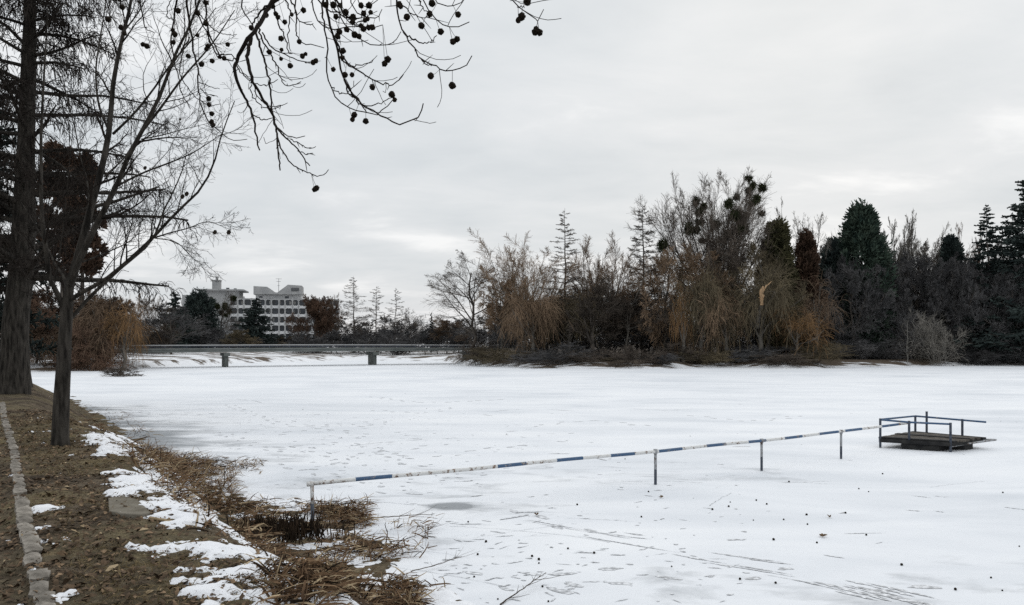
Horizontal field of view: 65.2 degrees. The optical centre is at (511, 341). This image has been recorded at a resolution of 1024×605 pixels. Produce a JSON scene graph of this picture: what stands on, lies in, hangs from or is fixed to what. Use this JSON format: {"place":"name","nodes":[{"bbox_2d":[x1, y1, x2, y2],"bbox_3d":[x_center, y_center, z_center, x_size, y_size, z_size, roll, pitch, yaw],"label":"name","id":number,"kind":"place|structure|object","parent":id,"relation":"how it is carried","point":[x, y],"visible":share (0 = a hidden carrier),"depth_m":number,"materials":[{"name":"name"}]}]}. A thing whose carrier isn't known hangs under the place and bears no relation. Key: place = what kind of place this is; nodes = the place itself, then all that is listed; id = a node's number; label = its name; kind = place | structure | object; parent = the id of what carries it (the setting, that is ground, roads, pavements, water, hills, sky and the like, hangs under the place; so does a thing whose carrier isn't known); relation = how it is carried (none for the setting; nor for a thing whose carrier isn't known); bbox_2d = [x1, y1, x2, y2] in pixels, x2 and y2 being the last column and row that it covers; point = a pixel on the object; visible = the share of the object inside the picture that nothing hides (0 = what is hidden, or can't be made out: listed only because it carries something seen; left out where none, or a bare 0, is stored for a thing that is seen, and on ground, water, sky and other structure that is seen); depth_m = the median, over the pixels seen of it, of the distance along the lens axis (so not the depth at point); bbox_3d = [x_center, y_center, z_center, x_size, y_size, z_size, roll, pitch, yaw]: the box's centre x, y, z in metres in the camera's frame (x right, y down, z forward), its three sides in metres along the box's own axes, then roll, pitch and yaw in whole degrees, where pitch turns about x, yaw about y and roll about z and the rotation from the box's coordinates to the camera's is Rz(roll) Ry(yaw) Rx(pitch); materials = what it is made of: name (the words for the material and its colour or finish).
{"place":"outdoors","nodes":[
{"label":"outdoors","id":0,"kind":"place"},
{"bbox_2d":[0,384,461,604],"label":"ground","id":1,"kind":"structure","parent":0,"point":[40,398],"depth_m":7.85,"materials":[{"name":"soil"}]},
{"bbox_2d":[15,499,29,506],"bbox_3d":[-5.221,1.781,8.529,0.141,0.175,0.390,3,1,-32],"label":"kerb stone","id":2,"kind":"object","parent":1,"relation":"on","point":[21,502],"visible":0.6,"depth_m":8.48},
{"bbox_2d":[16,515,33,524],"bbox_3d":[-4.713,1.783,7.740,0.140,0.170,0.264,-1,4,-36],"label":"kerb stone","id":3,"kind":"object","parent":1,"relation":"on","point":[25,518],"visible":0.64,"depth_m":7.70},
{"bbox_2d":[17,522,35,532],"bbox_3d":[-4.531,1.797,7.455,0.134,0.176,0.399,1,2,-38],"label":"kerb stone","id":4,"kind":"object","parent":1,"relation":"on","point":[24,527],"visible":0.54,"depth_m":7.45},
{"bbox_2d":[20,535,41,546],"bbox_3d":[-4.170,1.783,6.951,0.152,0.172,0.326,-1,2,-37],"label":"kerb stone","id":5,"kind":"object","parent":1,"relation":"on","point":[26,540],"visible":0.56,"depth_m":6.92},
{"bbox_2d":[22,552,41,567],"bbox_3d":[-3.858,1.801,6.435,0.136,0.174,0.268,0,4,-31],"label":"kerb stone","id":6,"kind":"object","parent":1,"relation":"on","point":[31,557],"visible":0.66,"depth_m":6.39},
{"bbox_2d":[23,543,42,553],"bbox_3d":[-4.008,1.778,6.698,0.135,0.171,0.282,-2,2,-35],"label":"kerb stone","id":7,"kind":"object","parent":1,"relation":"on","point":[32,547],"visible":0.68,"depth_m":6.63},
{"bbox_2d":[0,106,72,357],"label":"dark conifer","id":8,"kind":"object","parent":1,"relation":"on","point":[45,321],"visible":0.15,"depth_m":34.44,"materials":[{"name":"black plant"}]},
{"bbox_2d":[28,580,48,598],"bbox_3d":[-3.390,1.819,5.733,0.124,0.174,0.318,-2,1,-30],"label":"kerb stone","id":9,"kind":"object","parent":1,"relation":"on","point":[41,586],"visible":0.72,"depth_m":5.70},
{"bbox_2d":[27,568,50,583],"bbox_3d":[-3.548,1.802,6.008,0.154,0.171,0.281,-3,3,-34],"label":"kerb stone","id":10,"kind":"object","parent":1,"relation":"on","point":[40,574],"visible":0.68,"depth_m":5.94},
{"bbox_2d":[0,146,87,386],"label":"bare tree","id":11,"kind":"object","parent":1,"relation":"on","point":[9,187],"visible":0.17,"depth_m":33.70,"materials":[{"name":"brown plant"}]},
{"bbox_2d":[33,591,55,604],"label":"kerb stone","id":12,"kind":"object","parent":1,"relation":"on","point":[41,596],"visible":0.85,"depth_m":5.45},
{"bbox_2d":[0,0,201,394],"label":"larch","id":13,"kind":"object","parent":1,"relation":"on","point":[15,366],"visible":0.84,"depth_m":27.33,"materials":[{"name":"brown plant"}]},
{"bbox_2d":[108,496,149,518],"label":"concrete slab","id":14,"kind":"structure","parent":1,"relation":"on","point":[134,510],"depth_m":8.28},
{"bbox_2d":[0,0,260,446],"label":"bare tree","id":15,"kind":"object","parent":1,"relation":"on","point":[60,431],"visible":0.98,"depth_m":13.34,"materials":[{"name":"brown plant"}]},
{"bbox_2d":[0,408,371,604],"bbox_3d":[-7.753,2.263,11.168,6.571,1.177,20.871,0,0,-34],"label":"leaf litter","id":16,"kind":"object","parent":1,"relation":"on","point":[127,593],"visible":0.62,"depth_m":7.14,"materials":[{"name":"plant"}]},
{"bbox_2d":[6,417,474,604],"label":"snow patches","id":17,"kind":"object","parent":1,"relation":"on","point":[444,596],"visible":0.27,"depth_m":8.07,"materials":[{"name":"snow"}]},
{"bbox_2d":[70,401,454,604],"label":"reeds","id":18,"kind":"object","parent":1,"relation":"on","point":[329,576],"visible":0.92,"depth_m":10.99,"materials":[{"name":"plant"}]},
{"bbox_2d":[105,0,560,191],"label":"plane tree","id":19,"kind":"object","parent":1,"relation":"on","point":[352,18],"visible":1,"depth_m":4.84,"materials":[{"name":"black plant"}]},
{"bbox_2d":[307,423,910,520],"bbox_3d":[4.102,2.752,17.705,17.647,0.995,0.430,0,0,-34],"label":"handrail","id":20,"kind":"object","parent":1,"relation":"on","point":[655,452],"visible":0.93,"depth_m":15.85,"materials":[{"name":"metal"}]},
{"bbox_2d":[0,0,1023,341],"label":"sky","id":21,"kind":"structure","parent":0,"point":[900,107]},
{"bbox_2d":[30,342,1023,370],"bbox_3d":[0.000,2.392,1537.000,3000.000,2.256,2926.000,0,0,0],"label":"shore","id":22,"kind":"structure","parent":0,"point":[179,359],"depth_m":102.24,"materials":[{"name":"snow"}]},
{"bbox_2d":[0,286,88,342],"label":"bare tree","id":23,"kind":"object","parent":22,"relation":"on","point":[44,299],"visible":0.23,"depth_m":84.61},
{"bbox_2d":[31,291,77,362],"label":"bare tree","id":24,"kind":"object","parent":22,"relation":"on","point":[33,303],"visible":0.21,"depth_m":86.50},
{"bbox_2d":[29,325,84,370],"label":"shrub","id":25,"kind":"object","parent":22,"relation":"on","point":[43,354],"visible":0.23,"depth_m":83.72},
{"bbox_2d":[36,139,90,320],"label":"brown conifer","id":26,"kind":"object","parent":22,"relation":"on","point":[49,143],"visible":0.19,"depth_m":85.12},
{"bbox_2d":[67,148,110,322],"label":"brown conifer","id":27,"kind":"object","parent":22,"relation":"on","point":[96,251],"visible":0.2,"depth_m":87.95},
{"bbox_2d":[42,316,142,371],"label":"shrub","id":28,"kind":"object","parent":22,"relation":"on","point":[98,364],"visible":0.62,"depth_m":83.11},
{"bbox_2d":[49,291,146,357],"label":"bare tree","id":29,"kind":"object","parent":22,"relation":"on","point":[101,301],"visible":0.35,"depth_m":87.77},
{"bbox_2d":[72,291,153,370],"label":"weeping willow","id":30,"kind":"object","parent":22,"relation":"on","point":[92,319],"visible":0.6,"depth_m":84.28,"materials":[{"name":"brown plant"}]},
{"bbox_2d":[88,294,157,367],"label":"weeping willow","id":31,"kind":"object","parent":22,"relation":"on","point":[125,337],"visible":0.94,"depth_m":84.03,"materials":[{"name":"brown plant"}]},
{"bbox_2d":[124,292,172,353],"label":"bare tree","id":32,"kind":"object","parent":22,"relation":"on","point":[148,310],"visible":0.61,"depth_m":117.62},
{"bbox_2d":[130,320,186,353],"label":"shrub","id":33,"kind":"object","parent":22,"relation":"on","point":[160,340],"visible":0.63,"depth_m":119.39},
{"bbox_2d":[158,291,200,347],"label":"spruce","id":34,"kind":"object","parent":22,"relation":"on","point":[174,300],"visible":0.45,"depth_m":141.70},
{"bbox_2d":[178,287,222,347],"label":"dark conifer","id":35,"kind":"object","parent":22,"relation":"on","point":[198,304],"visible":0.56,"depth_m":148.95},
{"bbox_2d":[192,291,241,343],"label":"mistletoe tree","id":36,"kind":"object","parent":22,"relation":"on","point":[227,308],"visible":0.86,"depth_m":151.99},
{"bbox_2d":[219,329,262,347],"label":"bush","id":37,"kind":"object","parent":22,"relation":"on","point":[238,334],"visible":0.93,"depth_m":139.69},
{"bbox_2d":[228,298,285,347],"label":"spruce","id":38,"kind":"object","parent":22,"relation":"on","point":[251,325],"visible":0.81,"depth_m":147.20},
{"bbox_2d":[182,277,338,345],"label":"concrete building","id":39,"kind":"structure","parent":22,"relation":"on","point":[286,301],"depth_m":286.53,"materials":[{"name":"white concrete"}]},
{"bbox_2d":[2,289,529,355],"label":"woodland","id":40,"kind":"object","parent":22,"relation":"on","point":[385,336],"visible":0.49,"depth_m":142.92,"materials":[{"name":"plant"}]},
{"bbox_2d":[114,344,501,366],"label":"footbridge","id":41,"kind":"object","parent":22,"relation":"on","point":[372,358],"visible":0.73,"depth_m":99.18,"materials":[{"name":"concrete"}]},
{"bbox_2d":[283,294,341,347],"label":"bare tree","id":42,"kind":"object","parent":22,"relation":"on","point":[322,318],"visible":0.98,"depth_m":148.81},
{"bbox_2d":[313,293,347,351],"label":"bare tree","id":43,"kind":"object","parent":22,"relation":"on","point":[332,299],"visible":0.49,"depth_m":151.99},
{"bbox_2d":[332,276,372,342],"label":"bare larch","id":44,"kind":"object","parent":22,"relation":"on","point":[364,318],"visible":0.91,"depth_m":150.16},
{"bbox_2d":[362,287,390,351],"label":"bare larch","id":45,"kind":"object","parent":22,"relation":"on","point":[375,322],"visible":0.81,"depth_m":155.72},
{"bbox_2d":[381,290,408,337],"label":"bare larch","id":46,"kind":"object","parent":22,"relation":"on","point":[394,324],"visible":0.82,"depth_m":157.64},
{"bbox_2d":[401,308,423,351],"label":"bare tree","id":47,"kind":"object","parent":22,"relation":"on","point":[406,320],"visible":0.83,"depth_m":159.27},
{"bbox_2d":[427,316,467,354],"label":"bare tree","id":48,"kind":"object","parent":22,"relation":"on","point":[444,325],"visible":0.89,"depth_m":141.93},
{"bbox_2d":[423,250,514,358],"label":"bare tree","id":49,"kind":"object","parent":22,"relation":"on","point":[472,325],"visible":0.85,"depth_m":106.85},
{"bbox_2d":[449,336,500,365],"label":"shrub","id":50,"kind":"object","parent":22,"relation":"on","point":[475,353],"visible":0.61,"depth_m":102.10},
{"bbox_2d":[456,344,544,365],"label":"shrub","id":51,"kind":"object","parent":22,"relation":"on","point":[491,357],"visible":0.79,"depth_m":97.81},
{"bbox_2d":[473,277,536,355],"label":"bare tree","id":52,"kind":"object","parent":22,"relation":"on","point":[488,322],"visible":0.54,"depth_m":103.61,"materials":[{"name":"brown plant"}]},
{"bbox_2d":[467,227,576,353],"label":"bare tree","id":53,"kind":"object","parent":22,"relation":"on","point":[524,279],"visible":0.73,"depth_m":102.89,"materials":[{"name":"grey plant"}]},
{"bbox_2d":[496,281,573,360],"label":"weeping willow","id":54,"kind":"object","parent":22,"relation":"on","point":[537,315],"visible":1,"depth_m":97.04,"materials":[{"name":"brown plant"}]},
{"bbox_2d":[497,340,607,368],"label":"shrub","id":55,"kind":"object","parent":22,"relation":"on","point":[540,356],"visible":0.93,"depth_m":92.67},
{"bbox_2d":[538,211,581,352],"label":"bare cypress","id":56,"kind":"object","parent":22,"relation":"on","point":[570,253],"visible":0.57,"depth_m":105.86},
{"bbox_2d":[524,281,610,353],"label":"weeping willow","id":57,"kind":"object","parent":22,"relation":"on","point":[570,306],"visible":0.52,"depth_m":100.52,"materials":[{"name":"brown plant"}]},
{"bbox_2d":[552,349,610,362],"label":"shrub","id":58,"kind":"object","parent":22,"relation":"on","point":[590,358],"visible":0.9,"depth_m":92.37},
{"bbox_2d":[551,274,630,358],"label":"bare tree","id":59,"kind":"object","parent":22,"relation":"on","point":[588,311],"visible":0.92,"depth_m":97.68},
{"bbox_2d":[559,230,656,357],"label":"bare tree","id":60,"kind":"object","parent":22,"relation":"on","point":[587,283],"visible":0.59,"depth_m":103.87,"materials":[{"name":"brown plant"}]},
{"bbox_2d":[601,344,666,368],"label":"shrub","id":61,"kind":"object","parent":22,"relation":"on","point":[622,356],"visible":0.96,"depth_m":91.22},
{"bbox_2d":[597,285,672,353],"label":"bare tree","id":62,"kind":"object","parent":22,"relation":"on","point":[629,312],"visible":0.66,"depth_m":100.82,"materials":[{"name":"brown plant"}]},
{"bbox_2d":[621,206,670,356],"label":"bare cypress","id":63,"kind":"object","parent":22,"relation":"on","point":[636,251],"visible":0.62,"depth_m":104.71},
{"bbox_2d":[637,353,683,363],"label":"shrub","id":64,"kind":"object","parent":22,"relation":"on","point":[670,359],"visible":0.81,"depth_m":91.92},
{"bbox_2d":[625,246,696,351],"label":"bare tree","id":65,"kind":"object","parent":22,"relation":"on","point":[663,265],"visible":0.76,"depth_m":100.69,"materials":[{"name":"brown plant"}]},
{"bbox_2d":[640,341,704,361],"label":"shrub","id":66,"kind":"object","parent":22,"relation":"on","point":[689,350],"visible":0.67,"depth_m":95.95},
{"bbox_2d":[666,281,694,361],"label":"weeping willow","id":67,"kind":"object","parent":22,"relation":"on","point":[683,320],"visible":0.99,"depth_m":95.79,"materials":[{"name":"brown plant"}]},
{"bbox_2d":[625,165,781,359],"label":"mistletoe poplar","id":68,"kind":"object","parent":22,"relation":"on","point":[738,221],"visible":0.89,"depth_m":102.21,"materials":[{"name":"plant"}]},
{"bbox_2d":[664,255,746,361],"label":"weeping willow","id":69,"kind":"object","parent":22,"relation":"on","point":[699,294],"visible":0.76,"depth_m":96.45,"materials":[{"name":"brown plant"}]},
{"bbox_2d":[674,348,737,364],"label":"shrub","id":70,"kind":"object","parent":22,"relation":"on","point":[708,358],"visible":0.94,"depth_m":94.84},
{"bbox_2d":[676,243,748,354],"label":"bare tree","id":71,"kind":"object","parent":22,"relation":"on","point":[698,257],"visible":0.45,"depth_m":99.34,"materials":[{"name":"brown plant"}]},
{"bbox_2d":[674,260,754,362],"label":"weeping willow","id":72,"kind":"object","parent":22,"relation":"on","point":[725,329],"visible":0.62,"depth_m":96.42,"materials":[{"name":"brown plant"}]},
{"bbox_2d":[481,276,1023,364],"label":"woodland","id":73,"kind":"object","parent":22,"relation":"on","point":[647,344],"visible":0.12,"depth_m":106.70,"materials":[{"name":"plant"}]},
{"bbox_2d":[712,245,813,360],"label":"weeping willow","id":74,"kind":"object","parent":22,"relation":"on","point":[764,303],"visible":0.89,"depth_m":95.86,"materials":[{"name":"brown plant"}]},
{"bbox_2d":[723,344,816,361],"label":"shrub","id":75,"kind":"object","parent":22,"relation":"on","point":[747,354],"visible":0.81,"depth_m":95.56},
{"bbox_2d":[728,241,812,349],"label":"bare tree","id":76,"kind":"object","parent":22,"relation":"on","point":[765,264],"visible":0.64,"depth_m":99.48,"materials":[{"name":"brown plant"}]},
{"bbox_2d":[756,215,805,358],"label":"olive conifer","id":77,"kind":"object","parent":22,"relation":"on","point":[780,235],"visible":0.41,"depth_m":102.87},
{"bbox_2d":[751,351,817,367],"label":"shrub","id":78,"kind":"object","parent":22,"relation":"on","point":[776,360],"visible":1,"depth_m":91.99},
{"bbox_2d":[775,197,818,275],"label":"bare tree","id":79,"kind":"object","parent":22,"relation":"on","point":[817,235],"visible":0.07,"depth_m":108.42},
{"bbox_2d":[761,305,844,361],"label":"weeping willow","id":80,"kind":"object","parent":22,"relation":"on","point":[799,329],"visible":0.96,"depth_m":94.15,"materials":[{"name":"brown plant"}]},
{"bbox_2d":[788,228,829,358],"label":"brown conifer","id":81,"kind":"object","parent":22,"relation":"on","point":[807,259],"visible":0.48,"depth_m":102.97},
{"bbox_2d":[767,271,851,360],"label":"weeping willow","id":82,"kind":"object","parent":22,"relation":"on","point":[815,313],"visible":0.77,"depth_m":98.63,"materials":[{"name":"brown plant"}]},
{"bbox_2d":[770,339,858,366],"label":"shrub","id":83,"kind":"object","parent":22,"relation":"on","point":[823,351],"visible":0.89,"depth_m":93.21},
{"bbox_2d":[790,212,842,264],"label":"bare tree","id":84,"kind":"object","parent":22,"relation":"on","point":[800,229],"visible":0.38,"depth_m":111.95,"materials":[{"name":"grey plant"}]},
{"bbox_2d":[817,237,859,358],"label":"dark evergreen","id":85,"kind":"object","parent":22,"relation":"on","point":[831,260],"visible":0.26,"depth_m":107.83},
{"bbox_2d":[823,334,882,359],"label":"shrub","id":86,"kind":"object","parent":22,"relation":"on","point":[858,348],"visible":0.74,"depth_m":102.64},
{"bbox_2d":[817,253,896,358],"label":"bare tree","id":87,"kind":"object","parent":22,"relation":"on","point":[865,308],"visible":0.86,"depth_m":104.12,"materials":[{"name":"plant"}]},
{"bbox_2d":[830,197,899,358],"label":"dark evergreen","id":88,"kind":"object","parent":22,"relation":"on","point":[862,233],"visible":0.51,"depth_m":105.96,"materials":[{"name":"plant"}]},
{"bbox_2d":[835,337,909,359],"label":"shrub","id":89,"kind":"object","parent":22,"relation":"on","point":[888,354],"visible":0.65,"depth_m":103.07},
{"bbox_2d":[873,261,926,340],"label":"bare tree","id":90,"kind":"object","parent":22,"relation":"on","point":[899,305],"visible":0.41,"depth_m":106.23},
{"bbox_2d":[883,210,918,356],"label":"bare poplar","id":91,"kind":"object","parent":22,"relation":"on","point":[909,241],"visible":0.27,"depth_m":111.80,"materials":[{"name":"grey plant"}]},
{"bbox_2d":[896,313,926,362],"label":"leaning tree","id":92,"kind":"object","parent":22,"relation":"on","point":[910,332],"visible":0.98,"depth_m":101.27,"materials":[{"name":"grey plant"}]},
{"bbox_2d":[892,241,940,356],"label":"bare tree","id":93,"kind":"object","parent":22,"relation":"on","point":[931,253],"visible":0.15,"depth_m":115.28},
{"bbox_2d":[890,250,960,357],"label":"bare tree","id":94,"kind":"object","parent":22,"relation":"on","point":[927,284],"visible":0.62,"depth_m":107.08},
{"bbox_2d":[897,307,971,365],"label":"pale shrub","id":95,"kind":"object","parent":22,"relation":"on","point":[931,346],"visible":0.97,"depth_m":101.31,"materials":[{"name":"grey plant"}]},
{"bbox_2d":[914,222,975,307],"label":"bare poplar","id":96,"kind":"object","parent":22,"relation":"on","point":[925,253],"visible":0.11,"depth_m":112.37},
{"bbox_2d":[929,233,974,357],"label":"dark evergreen","id":97,"kind":"object","parent":22,"relation":"on","point":[951,244],"visible":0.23,"depth_m":109.21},
{"bbox_2d":[919,251,992,358],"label":"bare tree","id":98,"kind":"object","parent":22,"relation":"on","point":[955,272],"visible":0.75,"depth_m":104.70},
{"bbox_2d":[927,341,1006,365],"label":"shrub","id":99,"kind":"object","parent":22,"relation":"on","point":[976,354],"visible":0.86,"depth_m":102.31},
{"bbox_2d":[924,262,1023,349],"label":"bare tree","id":100,"kind":"object","parent":22,"relation":"on","point":[959,315],"visible":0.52,"depth_m":104.23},
{"bbox_2d":[955,222,995,324],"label":"bare tree","id":101,"kind":"object","parent":22,"relation":"on","point":[959,229],"visible":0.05,"depth_m":113.02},
{"bbox_2d":[950,205,1023,354],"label":"spruce","id":102,"kind":"object","parent":22,"relation":"on","point":[988,252],"visible":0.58,"depth_m":105.25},
{"bbox_2d":[953,180,1023,357],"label":"spruce","id":103,"kind":"object","parent":22,"relation":"on","point":[1014,252],"visible":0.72,"depth_m":102.54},
{"bbox_2d":[962,341,1023,362],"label":"shrub","id":104,"kind":"object","parent":22,"relation":"on","point":[997,352],"visible":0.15,"depth_m":103.31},
{"bbox_2d":[967,263,1023,343],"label":"bare tree","id":105,"kind":"object","parent":22,"relation":"on","point":[1013,288],"visible":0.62,"depth_m":102.39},
{"bbox_2d":[990,344,1023,364],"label":"shrub","id":106,"kind":"object","parent":22,"relation":"on","point":[1014,357],"visible":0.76,"depth_m":102.39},
{"bbox_2d":[31,360,1023,604],"bbox_3d":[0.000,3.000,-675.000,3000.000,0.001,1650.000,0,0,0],"label":"ice","id":107,"kind":"structure","parent":0,"point":[967,540],"depth_m":19.27,"materials":[{"name":"ice"}]},
{"bbox_2d":[99,366,147,376],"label":"shrub","id":108,"kind":"object","parent":107,"relation":"on","point":[118,371],"visible":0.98,"depth_m":69.66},
{"bbox_2d":[225,510,354,545],"bbox_3d":[-3.390,2.773,12.216,2.027,0.465,1.414,0,0,0],"label":"reed stubble","id":109,"kind":"object","parent":107,"relation":"in","point":[310,528],"visible":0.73,"depth_m":12.15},
{"bbox_2d":[500,573,565,604],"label":"fallen twig","id":110,"kind":"object","parent":107,"relation":"on","point":[525,587],"visible":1,"depth_m":9.56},
{"bbox_2d":[129,397,1023,604],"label":"snow scrapes","id":111,"kind":"object","parent":107,"relation":"on","point":[574,585],"visible":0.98,"depth_m":10.60,"materials":[{"name":"snow"}]},
{"bbox_2d":[878,411,996,451],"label":"bathing platform","id":112,"kind":"structure","parent":107,"relation":"on","point":[915,439],"depth_m":22.36,"materials":[{"name":"brown wood"}]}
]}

